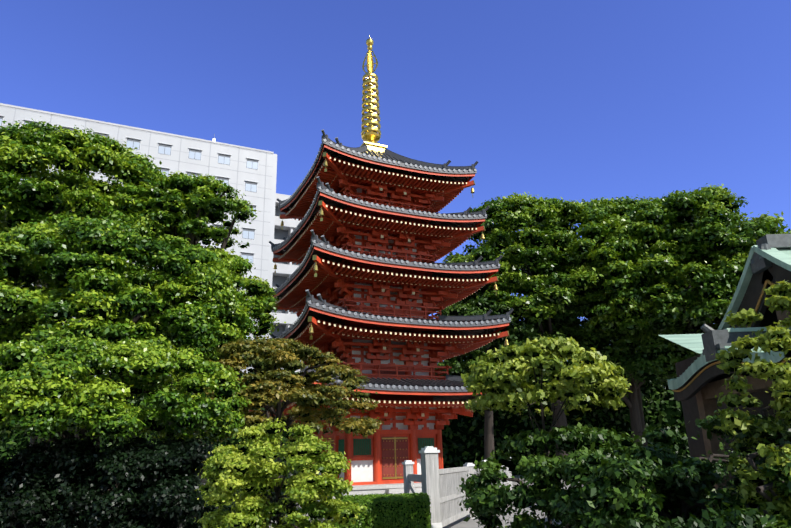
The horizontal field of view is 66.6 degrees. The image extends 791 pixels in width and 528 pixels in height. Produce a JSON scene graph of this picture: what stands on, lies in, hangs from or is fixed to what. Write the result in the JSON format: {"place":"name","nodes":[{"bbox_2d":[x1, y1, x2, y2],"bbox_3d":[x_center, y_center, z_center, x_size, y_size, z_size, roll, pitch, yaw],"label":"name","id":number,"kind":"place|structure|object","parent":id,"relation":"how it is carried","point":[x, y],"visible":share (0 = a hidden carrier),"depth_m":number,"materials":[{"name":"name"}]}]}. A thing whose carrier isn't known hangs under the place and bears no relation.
{"place":"outdoors","nodes":[
{"label":"outdoors","id":0,"kind":"place"},
{"bbox_2d":[0,0,790,360],"label":"sky","id":1,"kind":"structure","parent":0,"point":[570,100],"materials":[{"name":"blue"}]},
{"bbox_2d":[128,475,756,527],"bbox_3d":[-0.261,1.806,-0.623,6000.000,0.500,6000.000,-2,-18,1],"label":"ground","id":2,"kind":"structure","parent":0,"point":[461,523],"depth_m":16.42,"materials":[{"name":"grey concrete"}]},
{"bbox_2d":[0,116,185,465],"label":"tree","id":3,"kind":"object","parent":2,"relation":"on","point":[30,152],"visible":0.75,"depth_m":24.57,"materials":[{"name":"green plant"}]},
{"bbox_2d":[0,334,251,527],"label":"tree","id":4,"kind":"object","parent":2,"relation":"on","point":[47,396],"visible":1,"depth_m":12.37,"materials":[{"name":"green plant"}]},
{"bbox_2d":[0,216,254,438],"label":"tree","id":5,"kind":"object","parent":2,"relation":"on","point":[102,290],"visible":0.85,"depth_m":19.16,"materials":[{"name":"green plant"}]},
{"bbox_2d":[0,432,300,527],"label":"shade bush","id":6,"kind":"object","parent":2,"relation":"on","point":[35,489],"visible":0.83,"depth_m":11.66,"materials":[{"name":"green plant"}]},
{"bbox_2d":[0,103,300,375],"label":"apartment building","id":7,"kind":"structure","parent":2,"relation":"on","point":[250,173],"depth_m":78.34,"materials":[{"name":"grey concrete"}]},
{"bbox_2d":[128,171,259,404],"bbox_3d":[-8.944,2.826,25.917,5.799,14.341,6.258,-2,-18,1],"label":"tree","id":8,"kind":"object","parent":2,"relation":"on","point":[189,207],"visible":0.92,"depth_m":25.75,"materials":[{"name":"green plant"}]},
{"bbox_2d":[133,247,285,484],"bbox_3d":[-7.819,4.388,24.095,6.251,10.254,6.727,-2,-18,1],"label":"tree","id":9,"kind":"object","parent":2,"relation":"on","point":[260,303],"visible":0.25,"depth_m":24.03,"materials":[{"name":"green plant"}]},
{"bbox_2d":[194,418,366,527],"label":"shrub","id":10,"kind":"object","parent":2,"relation":"on","point":[228,468],"visible":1,"depth_m":9.17,"materials":[{"name":"green plant"}]},
{"bbox_2d":[185,336,383,461],"bbox_3d":[-3.737,5.292,19.848,6.633,5.671,5.727,-2,-18,1],"label":"tree","id":11,"kind":"object","parent":2,"relation":"on","point":[268,360],"visible":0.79,"depth_m":19.11,"materials":[{"name":"green plant"}]},
{"bbox_2d":[0,368,689,474],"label":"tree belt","id":12,"kind":"object","parent":2,"relation":"on","point":[462,439],"visible":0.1,"depth_m":53.82,"materials":[{"name":"green plant"}]},
{"bbox_2d":[333,492,431,527],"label":"hedge","id":13,"kind":"object","parent":2,"relation":"on","point":[404,510],"visible":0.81,"depth_m":11.09,"materials":[{"name":"green plant"}]},
{"bbox_2d":[249,36,520,499],"bbox_3d":[-1.264,-1.508,32.849,10.832,26.470,10.849,7,-20,-24],"label":"pagoda","id":14,"kind":"object","parent":2,"relation":"on","point":[368,286],"visible":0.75,"depth_m":29.08,"materials":[{"name":"wood"}]},
{"bbox_2d":[402,446,512,527],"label":"fence","id":15,"kind":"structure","parent":2,"relation":"on","point":[440,488],"depth_m":14.20,"materials":[{"name":"white stone"}]},
{"bbox_2d":[435,284,544,459],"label":"tree","id":16,"kind":"object","parent":2,"relation":"on","point":[459,366],"visible":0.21,"depth_m":41.17,"materials":[{"name":"green plant"}]},
{"bbox_2d":[461,335,632,524],"bbox_3d":[2.484,2.950,9.628,2.757,3.499,3.405,-2,-18,1],"label":"tree","id":17,"kind":"object","parent":2,"relation":"on","point":[503,378],"visible":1,"depth_m":9.17,"materials":[{"name":"green plant"}]},
{"bbox_2d":[442,192,658,458],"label":"tree","id":18,"kind":"object","parent":2,"relation":"on","point":[550,250],"visible":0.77,"depth_m":43.23,"materials":[{"name":"green plant"}]},
{"bbox_2d":[443,287,719,446],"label":"tree","id":19,"kind":"object","parent":2,"relation":"on","point":[653,355],"visible":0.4,"depth_m":43.89,"materials":[{"name":"green plant"}]},
{"bbox_2d":[457,422,724,527],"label":"bush","id":20,"kind":"object","parent":2,"relation":"on","point":[489,497],"visible":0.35,"depth_m":8.31,"materials":[{"name":"green plant"}]},
{"bbox_2d":[509,194,726,447],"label":"tree","id":21,"kind":"object","parent":2,"relation":"on","point":[620,206],"visible":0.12,"depth_m":49.47,"materials":[{"name":"green plant"}]},
{"bbox_2d":[534,410,790,527],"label":"bush","id":22,"kind":"object","parent":2,"relation":"on","point":[612,496],"visible":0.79,"depth_m":6.41,"materials":[{"name":"green plant"}]},
{"bbox_2d":[570,183,790,354],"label":"tree","id":23,"kind":"object","parent":2,"relation":"on","point":[711,274],"visible":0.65,"depth_m":42.32,"materials":[{"name":"green plant"}]},
{"bbox_2d":[659,234,790,513],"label":"temple hall","id":24,"kind":"structure","parent":2,"relation":"on","point":[695,385],"depth_m":13.44,"materials":[{"name":"green metal"}]},
{"bbox_2d":[711,280,790,520],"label":"tree","id":25,"kind":"object","parent":2,"relation":"on","point":[754,493],"visible":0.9,"depth_m":6.27,"materials":[{"name":"green plant"}]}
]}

